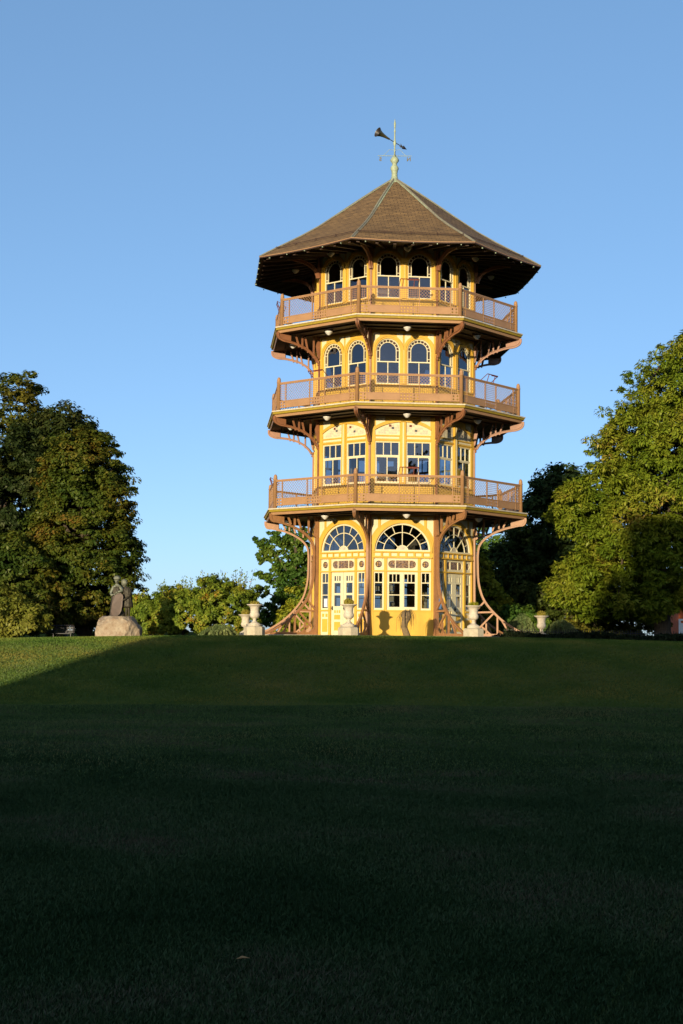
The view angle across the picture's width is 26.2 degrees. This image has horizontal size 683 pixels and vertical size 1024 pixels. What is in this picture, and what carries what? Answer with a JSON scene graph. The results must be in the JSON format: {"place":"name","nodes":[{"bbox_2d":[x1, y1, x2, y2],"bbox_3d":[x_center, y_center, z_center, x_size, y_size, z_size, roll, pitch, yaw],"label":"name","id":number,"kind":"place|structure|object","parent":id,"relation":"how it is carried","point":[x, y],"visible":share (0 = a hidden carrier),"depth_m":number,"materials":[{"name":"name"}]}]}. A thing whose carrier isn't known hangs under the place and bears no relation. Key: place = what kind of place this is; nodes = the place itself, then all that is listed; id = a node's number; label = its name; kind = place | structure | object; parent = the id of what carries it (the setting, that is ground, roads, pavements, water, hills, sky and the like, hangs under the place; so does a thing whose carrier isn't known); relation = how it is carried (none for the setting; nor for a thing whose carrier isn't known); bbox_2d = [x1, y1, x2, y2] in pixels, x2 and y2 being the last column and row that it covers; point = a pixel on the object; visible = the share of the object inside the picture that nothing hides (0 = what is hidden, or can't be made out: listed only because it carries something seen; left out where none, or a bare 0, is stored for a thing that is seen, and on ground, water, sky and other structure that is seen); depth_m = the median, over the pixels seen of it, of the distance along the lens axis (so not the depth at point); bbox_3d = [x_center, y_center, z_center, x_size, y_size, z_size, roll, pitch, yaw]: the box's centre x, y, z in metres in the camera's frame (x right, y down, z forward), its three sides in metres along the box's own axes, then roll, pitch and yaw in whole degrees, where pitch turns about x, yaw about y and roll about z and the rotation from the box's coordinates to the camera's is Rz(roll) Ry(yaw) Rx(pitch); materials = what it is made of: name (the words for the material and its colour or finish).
{"place":"outdoors","nodes":[
{"label":"outdoors","id":0,"kind":"place"},
{"bbox_2d":[239,614,249,633],"bbox_3d":[-3.475,4.072,53.082,0.526,0.719,0.526,1,-5,-10],"label":"urn","id":1,"kind":"object","parent":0,"point":[245,619],"visible":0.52,"depth_m":52.96,"materials":[{"name":"stone"}]},
{"bbox_2d":[0,639,682,798],"bbox_3d":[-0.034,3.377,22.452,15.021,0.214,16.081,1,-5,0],"label":"grass","id":2,"kind":"structure","parent":0,"point":[352,771],"depth_m":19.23,"materials":[{"name":"green plant"}]},
{"bbox_2d":[0,635,682,707],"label":"grass","id":3,"kind":"structure","parent":0,"point":[383,640],"depth_m":36.53,"materials":[{"name":"green plant"}]},
{"bbox_2d":[0,631,682,1023],"bbox_3d":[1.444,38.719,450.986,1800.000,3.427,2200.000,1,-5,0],"label":"lawn","id":4,"kind":"structure","parent":0,"point":[308,967],"depth_m":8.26,"materials":[{"name":"green plant"}]},
{"bbox_2d":[0,585,53,637],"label":"bush","id":5,"kind":"object","parent":4,"relation":"on","point":[20,615],"visible":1,"depth_m":55.07,"materials":[{"name":"green plant"}]},
{"bbox_2d":[0,370,56,512],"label":"broad tree","id":6,"kind":"object","parent":4,"relation":"on","point":[28,394],"visible":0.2,"depth_m":68.41,"materials":[{"name":"green plant"}]},
{"bbox_2d":[0,529,76,636],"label":"tree","id":7,"kind":"object","parent":4,"relation":"on","point":[20,563],"visible":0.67,"depth_m":57.91,"materials":[{"name":"green plant"}]},
{"bbox_2d":[35,625,74,636],"bbox_3d":[-11.035,4.682,56.421,1.426,0.686,0.474,0,-5,4],"label":"park bench","id":8,"kind":"object","parent":4,"relation":"on","point":[56,630],"visible":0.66,"depth_m":56.62,"materials":[{"name":"metal"}]},
{"bbox_2d":[0,399,134,636],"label":"broad tree","id":9,"kind":"object","parent":4,"relation":"on","point":[27,448],"visible":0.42,"depth_m":63.55,"materials":[{"name":"green plant"}]},
{"bbox_2d":[3,425,151,636],"bbox_3d":[-11.094,0.919,61.204,6.373,9.262,5.599,1,-5,0],"label":"broad tree","id":10,"kind":"object","parent":4,"relation":"on","point":[102,521],"visible":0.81,"depth_m":60.07,"materials":[{"name":"green plant"}]},
{"bbox_2d":[69,590,165,635],"bbox_3d":[-9.540,4.386,61.985,4.952,2.484,2.977,1,-5,0],"label":"understorey bush","id":11,"kind":"object","parent":4,"relation":"on","point":[91,607],"visible":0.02,"depth_m":61.51,"materials":[{"name":"green plant"}]},
{"bbox_2d":[95,616,141,635],"bbox_3d":[-7.984,4.373,52.467,1.666,1.310,1.500,1,-5,0],"label":"boulder","id":12,"kind":"object","parent":4,"relation":"on","point":[118,626],"visible":0.47,"depth_m":51.87,"materials":[{"name":"beige stone"}]},
{"bbox_2d":[109,576,132,615],"bbox_3d":[-7.936,3.030,52.518,0.942,1.502,0.563,1,-5,0],"label":"statue","id":13,"kind":"object","parent":12,"relation":"on","point":[120,601],"visible":1,"depth_m":52.44,"materials":[{"name":"grey stone"}]},
{"bbox_2d":[123,584,181,635],"bbox_3d":[-7.399,3.993,57.099,2.701,2.455,2.538,1,-5,0],"label":"shrub","id":14,"kind":"object","parent":4,"relation":"on","point":[141,612],"visible":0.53,"depth_m":56.43,"materials":[{"name":"green plant"}]},
{"bbox_2d":[148,575,223,635],"bbox_3d":[-6.061,3.812,56.676,3.030,2.746,2.468,2,-5,-15],"label":"shrub","id":15,"kind":"object","parent":4,"relation":"on","point":[168,599],"visible":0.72,"depth_m":56.08,"materials":[{"name":"green plant"}]},
{"bbox_2d":[198,624,238,635],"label":"shrub","id":16,"kind":"object","parent":4,"relation":"on","point":[217,629],"visible":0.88,"depth_m":50.22,"materials":[{"name":"green plant"}]},
{"bbox_2d":[185,567,261,633],"bbox_3d":[-4.603,3.646,56.531,3.115,3.056,2.649,1,-5,0],"label":"shrub","id":17,"kind":"object","parent":4,"relation":"on","point":[227,593],"visible":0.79,"depth_m":56.07,"materials":[{"name":"green plant"}]},
{"bbox_2d":[244,626,264,634],"bbox_3d":[-2.846,4.097,47.863,0.638,0.732,0.638,3,-5,-27],"label":"pedestal","id":18,"kind":"object","parent":4,"relation":"on","point":[254,630],"visible":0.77,"depth_m":47.61,"materials":[{"name":"stone"}]},
{"bbox_2d":[246,604,262,625],"bbox_3d":[-2.839,3.376,47.922,0.526,0.719,0.526,4,-6,-35],"label":"urn","id":19,"kind":"object","parent":18,"relation":"on","point":[254,612],"visible":1,"depth_m":47.80,"materials":[{"name":"stone"}]},
{"bbox_2d":[252,525,309,627],"bbox_3d":[-2.560,2.879,61.107,3.816,5.149,1.599,1,-5,0],"label":"ginkgo tree","id":20,"kind":"object","parent":4,"relation":"on","point":[292,571],"visible":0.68,"depth_m":61.02,"materials":[{"name":"green plant"}]},
{"bbox_2d":[272,578,327,631],"bbox_3d":[-1.506,3.869,58.011,2.534,2.865,1.597,1,-5,0],"label":"yellow bush","id":21,"kind":"object","parent":4,"relation":"on","point":[288,609],"visible":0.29,"depth_m":57.64,"materials":[{"name":"green plant"}]},
{"bbox_2d":[338,627,358,635],"bbox_3d":[0.223,3.997,46.268,0.638,0.732,0.638,4,-6,-34],"label":"pedestal","id":22,"kind":"object","parent":4,"relation":"on","point":[348,630],"visible":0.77,"depth_m":46.01,"materials":[{"name":"stone"}]},
{"bbox_2d":[340,604,356,626],"bbox_3d":[0.230,3.275,46.327,0.526,0.719,0.526,-2,-5,30],"label":"urn","id":23,"kind":"object","parent":22,"relation":"on","point":[348,612],"visible":1,"depth_m":46.20,"materials":[{"name":"stone"}]},
{"bbox_2d":[344,598,353,603],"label":"urn plant","id":24,"kind":"object","parent":23,"relation":"in","point":[348,601],"visible":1,"depth_m":46.27,"materials":[{"name":"green plant"}]},
{"bbox_2d":[255,120,540,636],"bbox_3d":[1.873,-4.826,53.211,10.346,19.380,10.346,1,-5,0],"label":"pagoda","id":25,"kind":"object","parent":4,"relation":"on","point":[394,279],"visible":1,"depth_m":50.64,"materials":[{"name":"wood"}]},
{"bbox_2d":[321,572,328,609],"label":"window","id":26,"kind":"structure","parent":25,"relation":"in","point":[322,573],"depth_m":51.06,"materials":[{"name":"beige paint"}]},
{"bbox_2d":[321,559,328,570],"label":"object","id":27,"kind":"structure","parent":25,"relation":"in","point":[324,562],"depth_m":51.09,"materials":[{"name":"beige paint"}]},
{"bbox_2d":[325,455,333,483],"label":"window","id":28,"kind":"structure","parent":25,"relation":"in","point":[327,468],"depth_m":54.37,"materials":[{"name":"glass"}]},
{"bbox_2d":[326,367,332,387],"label":"window","id":29,"kind":"structure","parent":25,"relation":"in","point":[329,371],"depth_m":54.68,"materials":[{"name":"glass"}]},
{"bbox_2d":[327,284,333,302],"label":"window","id":30,"kind":"structure","parent":25,"relation":"in","point":[330,286],"depth_m":54.94,"materials":[{"name":"glass"}]},
{"bbox_2d":[323,444,340,485],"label":"window","id":31,"kind":"structure","parent":25,"relation":"in","point":[336,458],"depth_m":51.30,"materials":[{"name":"beige paint"}]},
{"bbox_2d":[324,344,341,388],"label":"window","id":32,"kind":"structure","parent":25,"relation":"in","point":[333,354],"depth_m":51.54,"materials":[{"name":"beige paint"}]},
{"bbox_2d":[325,260,342,304],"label":"window","id":33,"kind":"structure","parent":25,"relation":"in","point":[334,271],"depth_m":51.78,"materials":[{"name":"beige paint"}]},
{"bbox_2d":[331,572,343,634],"bbox_3d":[-0.149,3.157,50.616,0.519,2.165,0.115,-3,-6,39],"label":"door","id":34,"kind":"structure","parent":25,"relation":"in","point":[336,611],"depth_m":50.63,"materials":[{"name":"beige paint"}]},
{"bbox_2d":[335,576,340,605],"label":"window","id":35,"kind":"structure","parent":25,"relation":"in","point":[336,584],"depth_m":54.38,"materials":[{"name":"beige paint"}]},
{"bbox_2d":[331,558,353,570],"bbox_3d":[0.079,1.814,50.568,1.060,0.420,0.065,-3,-6,39],"label":"decorative panel","id":36,"kind":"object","parent":25,"relation":"in","point":[344,561],"depth_m":50.58,"materials":[{"name":"beige paint"}]},
{"bbox_2d":[322,524,363,551],"bbox_3d":[0.083,0.896,50.637,1.920,0.960,0.080,-3,-6,39],"label":"window","id":37,"kind":"structure","parent":25,"relation":"in","point":[343,537],"depth_m":50.65,"materials":[{"name":"beige paint"}]},
{"bbox_2d":[338,459,351,481],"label":"window","id":38,"kind":"structure","parent":25,"relation":"in","point":[350,471],"depth_m":55.38,"materials":[{"name":"blue glass"}]},
{"bbox_2d":[339,366,351,384],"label":"window","id":39,"kind":"structure","parent":25,"relation":"in","point":[340,371],"depth_m":55.23,"materials":[{"name":"beige paint"}]},
{"bbox_2d":[343,572,353,623],"bbox_3d":[0.261,3.134,50.279,0.519,2.165,0.115,-3,-6,39],"label":"door","id":40,"kind":"structure","parent":25,"relation":"in","point":[349,574],"depth_m":50.38,"materials":[{"name":"beige paint"}]},
{"bbox_2d":[347,442,365,483],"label":"window","id":41,"kind":"structure","parent":25,"relation":"in","point":[360,456],"depth_m":50.59,"materials":[{"name":"beige paint"}]},
{"bbox_2d":[348,340,365,385],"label":"window","id":42,"kind":"structure","parent":25,"relation":"in","point":[357,350],"depth_m":50.86,"materials":[{"name":"beige paint"}]},
{"bbox_2d":[349,255,366,300],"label":"window","id":43,"kind":"structure","parent":25,"relation":"in","point":[358,266],"depth_m":51.11,"materials":[{"name":"beige paint"}]},
{"bbox_2d":[357,571,364,609],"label":"window","id":44,"kind":"structure","parent":25,"relation":"in","point":[358,573],"depth_m":50.03,"materials":[{"name":"beige paint"}]},
{"bbox_2d":[357,558,364,569],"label":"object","id":45,"kind":"structure","parent":25,"relation":"in","point":[360,561],"depth_m":50.08,"materials":[{"name":"beige paint"}]},
{"bbox_2d":[358,460,379,481],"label":"window","id":46,"kind":"structure","parent":25,"relation":"in","point":[358,460],"depth_m":55.55,"materials":[{"name":"blue glass"}]},
{"bbox_2d":[359,368,380,383],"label":"window","id":47,"kind":"structure","parent":25,"relation":"in","point":[363,370],"depth_m":55.86,"materials":[{"name":"glass"}]},
{"bbox_2d":[373,571,383,609],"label":"window","id":48,"kind":"structure","parent":25,"relation":"in","point":[378,572],"depth_m":49.78,"materials":[{"name":"beige paint"}]},
{"bbox_2d":[374,558,383,569],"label":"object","id":49,"kind":"structure","parent":25,"relation":"in","point":[378,562],"depth_m":49.87,"materials":[{"name":"beige paint"}]},
{"bbox_2d":[375,578,394,607],"bbox_3d":[1.537,3.121,55.276,1.060,1.300,0.071,1,-5,-5],"label":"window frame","id":50,"kind":"structure","parent":25,"relation":"in","point":[380,598],"depth_m":55.23,"materials":[{"name":"beige paint"}]},
{"bbox_2d":[375,441,399,482],"bbox_3d":[1.561,-1.691,50.195,0.850,1.445,0.060,1,-5,-5],"label":"window","id":51,"kind":"structure","parent":25,"relation":"in","point":[393,456],"depth_m":50.19,"materials":[{"name":"beige paint"}]},
{"bbox_2d":[376,339,399,383],"bbox_3d":[1.596,-5.180,50.480,0.830,1.595,0.060,1,-5,-5],"label":"window","id":52,"kind":"structure","parent":25,"relation":"in","point":[387,350],"depth_m":50.51,"materials":[{"name":"beige paint"}]},
{"bbox_2d":[377,253,400,297],"bbox_3d":[1.625,-8.169,50.724,0.830,1.595,0.060,1,-5,-5],"label":"window","id":53,"kind":"structure","parent":25,"relation":"in","point":[388,264],"depth_m":50.75,"materials":[{"name":"beige paint"}]},
{"bbox_2d":[387,572,417,609],"bbox_3d":[2.056,2.685,49.884,1.060,1.300,0.071,1,-5,-5],"label":"window","id":54,"kind":"structure","parent":25,"relation":"in","point":[401,582],"depth_m":49.87,"materials":[{"name":"beige paint"}]},
{"bbox_2d":[375,523,429,551],"bbox_3d":[2.075,0.866,50.028,1.920,0.960,0.080,1,-5,-5],"label":"window","id":55,"kind":"structure","parent":25,"relation":"in","point":[401,536],"depth_m":50.03,"materials":[{"name":"beige paint"}]},
{"bbox_2d":[387,558,417,570],"bbox_3d":[2.065,1.784,49.960,1.060,0.420,0.065,1,-5,-5],"label":"decorative panel","id":56,"kind":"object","parent":25,"relation":"in","point":[404,562],"depth_m":49.95,"materials":[{"name":"beige paint"}]},
{"bbox_2d":[399,578,407,606],"bbox_3d":[2.338,3.135,55.349,0.360,1.300,0.065,1,-5,-5],"label":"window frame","id":57,"kind":"structure","parent":25,"relation":"in","point":[399,578],"depth_m":55.32,"materials":[{"name":"beige paint"}]},
{"bbox_2d":[406,442,430,483],"bbox_3d":[2.636,-1.672,50.297,0.850,1.445,0.060,1,-5,-5],"label":"window","id":58,"kind":"structure","parent":25,"relation":"in","point":[407,456],"depth_m":50.28,"materials":[{"name":"beige paint"}]},
{"bbox_2d":[407,339,430,384],"bbox_3d":[2.670,-5.161,50.582,0.830,1.595,0.060,1,-5,-5],"label":"window","id":59,"kind":"structure","parent":25,"relation":"in","point":[418,351],"depth_m":50.60,"materials":[{"name":"beige paint"}]},
{"bbox_2d":[408,254,430,298],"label":"window","id":60,"kind":"structure","parent":25,"relation":"in","point":[419,265],"depth_m":50.85,"materials":[{"name":"beige paint"}]},
{"bbox_2d":[415,459,428,481],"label":"window","id":61,"kind":"structure","parent":25,"relation":"in","point":[427,460],"depth_m":55.48,"materials":[{"name":"blue glass"}]},
{"bbox_2d":[416,366,429,383],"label":"window","id":62,"kind":"structure","parent":25,"relation":"in","point":[424,370],"depth_m":55.71,"materials":[{"name":"glass"}]},
{"bbox_2d":[417,290,429,297],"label":"window","id":63,"kind":"structure","parent":25,"relation":"in","point":[423,293],"depth_m":55.97,"materials":[{"name":"beige paint"}]},
{"bbox_2d":[420,572,430,609],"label":"window","id":64,"kind":"structure","parent":25,"relation":"in","point":[425,573],"depth_m":49.94,"materials":[{"name":"beige paint"}]},
{"bbox_2d":[421,558,430,570],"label":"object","id":65,"kind":"structure","parent":25,"relation":"in","point":[425,563],"depth_m":50.03,"materials":[{"name":"beige paint"}]},
{"bbox_2d":[424,578,428,608],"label":"window","id":66,"kind":"structure","parent":25,"relation":"in","point":[427,579],"depth_m":54.92,"materials":[{"name":"beige paint"}]},
{"bbox_2d":[439,573,443,609],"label":"window","id":67,"kind":"structure","parent":25,"relation":"in","point":[442,583],"depth_m":50.33,"materials":[{"name":"beige paint"}]},
{"bbox_2d":[439,559,443,570],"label":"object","id":68,"kind":"structure","parent":25,"relation":"in","point":[441,561],"depth_m":50.35,"materials":[{"name":"beige paint"}]},
{"bbox_2d":[439,459,449,483],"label":"window","id":69,"kind":"structure","parent":25,"relation":"in","point":[442,471],"depth_m":54.84,"materials":[{"name":"blue glass"}]},
{"bbox_2d":[440,366,450,386],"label":"window","id":70,"kind":"structure","parent":25,"relation":"in","point":[448,370],"depth_m":55.08,"materials":[{"name":"blue glass"}]},
{"bbox_2d":[440,284,450,302],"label":"window","id":71,"kind":"structure","parent":25,"relation":"in","point":[442,292],"depth_m":55.31,"materials":[{"name":"beige paint"}]},
{"bbox_2d":[439,443,452,485],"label":"window","id":72,"kind":"structure","parent":25,"relation":"in","point":[442,458],"depth_m":50.93,"materials":[{"name":"beige paint"}]},
{"bbox_2d":[440,343,452,387],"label":"window","id":73,"kind":"structure","parent":25,"relation":"in","point":[446,355],"depth_m":51.19,"materials":[{"name":"beige paint"}]},
{"bbox_2d":[440,258,452,303],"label":"window","id":74,"kind":"structure","parent":25,"relation":"in","point":[446,271],"depth_m":51.41,"materials":[{"name":"beige paint"}]},
{"bbox_2d":[446,573,453,633],"bbox_3d":[3.729,3.195,50.608,0.115,2.165,0.519,-3,-6,39],"label":"door","id":75,"kind":"structure","parent":25,"relation":"in","point":[449,576],"depth_m":50.69,"materials":[{"name":"beige paint"}]},
{"bbox_2d":[449,584,456,606],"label":"window","id":76,"kind":"structure","parent":25,"relation":"in","point":[449,584],"depth_m":54.21,"materials":[{"name":"beige paint"}]},
{"bbox_2d":[446,560,462,572],"bbox_3d":[3.899,1.881,50.931,0.065,0.420,1.060,-3,-6,39],"label":"decorative panel","id":77,"kind":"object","parent":25,"relation":"in","point":[450,567],"depth_m":50.96,"materials":[{"name":"beige paint"}]},
{"bbox_2d":[440,526,470,554],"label":"window","id":78,"kind":"structure","parent":25,"relation":"in","point":[454,540],"depth_m":51.06,"materials":[{"name":"beige paint"}]},
{"bbox_2d":[454,574,462,633],"bbox_3d":[4.067,3.232,51.016,0.115,2.165,0.519,-3,-6,39],"label":"door","id":79,"kind":"structure","parent":25,"relation":"in","point":[458,578],"depth_m":51.08,"materials":[{"name":"beige paint"}]},
{"bbox_2d":[458,447,470,487],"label":"window","id":80,"kind":"structure","parent":25,"relation":"in","point":[461,461],"depth_m":51.77,"materials":[{"name":"beige paint"}]},
{"bbox_2d":[458,347,470,392],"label":"window","id":81,"kind":"structure","parent":25,"relation":"in","point":[464,361],"depth_m":52.03,"materials":[{"name":"beige paint"}]},
{"bbox_2d":[458,264,470,309],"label":"window","id":82,"kind":"structure","parent":25,"relation":"in","point":[464,276],"depth_m":52.28,"materials":[{"name":"beige paint"}]},
{"bbox_2d":[466,452,467,486],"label":"window","id":83,"kind":"structure","parent":25,"relation":"in","point":[467,452],"depth_m":53.02,"materials":[{"name":"glass"}]},
{"bbox_2d":[466,574,470,610],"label":"window","id":84,"kind":"structure","parent":25,"relation":"in","point":[468,576],"depth_m":51.58,"materials":[{"name":"beige paint"}]},
{"bbox_2d":[466,561,470,572],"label":"window","id":85,"kind":"structure","parent":25,"relation":"in","point":[468,563],"depth_m":51.59,"materials":[{"name":"beige paint"}]},
{"bbox_2d":[396,609,414,635],"bbox_3d":[2.090,3.735,47.077,0.429,1.250,0.575,-4,-6,44],"label":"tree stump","id":86,"kind":"object","parent":4,"relation":"on","point":[406,616],"visible":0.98,"depth_m":47.02,"materials":[{"name":"brown wood"}]},
{"bbox_2d":[463,628,483,636],"bbox_3d":[4.181,4.052,46.468,0.638,0.732,0.638,5,-6,-41],"label":"pedestal","id":87,"kind":"object","parent":4,"relation":"on","point":[474,632],"visible":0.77,"depth_m":46.21,"materials":[{"name":"stone"}]},
{"bbox_2d":[466,605,481,627],"bbox_3d":[4.189,3.331,46.527,0.526,0.719,0.526,0,-5,5],"label":"urn","id":88,"kind":"object","parent":87,"relation":"on","point":[473,616],"visible":1,"depth_m":46.40,"materials":[{"name":"stone"}]},
{"bbox_2d":[476,528,505,569],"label":"broad tree","id":89,"kind":"object","parent":4,"relation":"on","point":[497,538],"visible":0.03,"depth_m":94.19,"materials":[{"name":"green plant"}]},
{"bbox_2d":[476,552,512,633],"bbox_3d":[5.775,3.420,57.142,1.864,3.760,1.569,1,-5,0],"label":"bush","id":90,"kind":"object","parent":4,"relation":"on","point":[492,589],"visible":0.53,"depth_m":56.85,"materials":[{"name":"green plant"}]},
{"bbox_2d":[490,602,551,633],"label":"green bush","id":91,"kind":"object","parent":4,"relation":"on","point":[511,612],"visible":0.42,"depth_m":56.36,"materials":[{"name":"green plant"}]},
{"bbox_2d":[504,613,537,633],"bbox_3d":[6.373,4.095,51.887,1.292,1.088,1.003,1,-5,0],"label":"weeping spruce","id":92,"kind":"object","parent":4,"relation":"on","point":[521,621],"visible":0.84,"depth_m":51.73,"materials":[{"name":"green plant"}]},
{"bbox_2d":[476,462,622,616],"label":"broad tree","id":93,"kind":"object","parent":4,"relation":"on","point":[526,552],"visible":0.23,"depth_m":66.10,"materials":[{"name":"green plant"}]},
{"bbox_2d":[498,578,611,633],"bbox_3d":[8.998,4.162,61.969,4.838,3.197,3.146,1,-5,0],"label":"understorey bush","id":94,"kind":"object","parent":4,"relation":"on","point":[534,592],"visible":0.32,"depth_m":61.47,"materials":[{"name":"green plant"}]},
{"bbox_2d":[545,619,579,633],"bbox_3d":[7.891,4.235,52.115,1.471,0.888,1.117,1,-5,0],"label":"weeping spruce","id":95,"kind":"object","parent":4,"relation":"on","point":[563,624],"visible":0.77,"depth_m":51.92,"materials":[{"name":"green plant"}]},
{"bbox_2d":[491,629,682,641],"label":"hedge","id":96,"kind":"object","parent":4,"relation":"on","point":[621,636],"visible":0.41,"depth_m":49.33,"materials":[{"name":"green plant"}]},
{"bbox_2d":[502,628,680,635],"bbox_3d":[9.043,4.278,50.128,7.080,0.570,0.038,1,-5,0],"label":"picket fence","id":97,"kind":"object","parent":4,"relation":"on","point":[630,633],"visible":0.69,"depth_m":50.13,"materials":[{"name":"black metal"}]},
{"bbox_2d":[539,330,682,636],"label":"magnolia tree","id":98,"kind":"object","parent":4,"relation":"on","point":[641,555],"visible":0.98,"depth_m":55.91,"materials":[{"name":"green plant"}]},
{"bbox_2d":[560,585,672,635],"bbox_3d":[11.772,4.245,62.961,5.040,3.305,3.192,1,-5,0],"label":"understorey bush","id":99,"kind":"object","parent":4,"relation":"on","point":[619,625],"visible":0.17,"depth_m":61.98,"materials":[{"name":"green plant"}]},
{"bbox_2d":[671,611,682,633],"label":"brick house","id":100,"kind":"structure","parent":4,"relation":"on","point":[677,622],"depth_m":94.78,"materials":[{"name":"red brick"}]},
{"bbox_2d":[679,619,682,633],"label":"door","id":101,"kind":"structure","parent":100,"relation":"in","point":[680,624],"depth_m":94.31,"materials":[{"name":"grey paint"}]},
{"bbox_2d":[0,0,682,635],"label":"sky","id":102,"kind":"structure","parent":0,"point":[152,152],"materials":[{"name":"blue"}]},
{"bbox_3d":[7.015,4.726,51.432,0.690,0.732,0.690,-1,-5,19],"label":"pedestal","id":103,"kind":"object","parent":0,"visible":0},
{"bbox_2d":[534,616,548,633],"bbox_3d":[7.022,4.005,51.490,0.526,0.719,0.526,2,-5,-20],"label":"urn","id":104,"kind":"object","parent":103,"relation":"on","point":[541,620],"visible":0.77,"depth_m":51.38,"materials":[{"name":"stone"}]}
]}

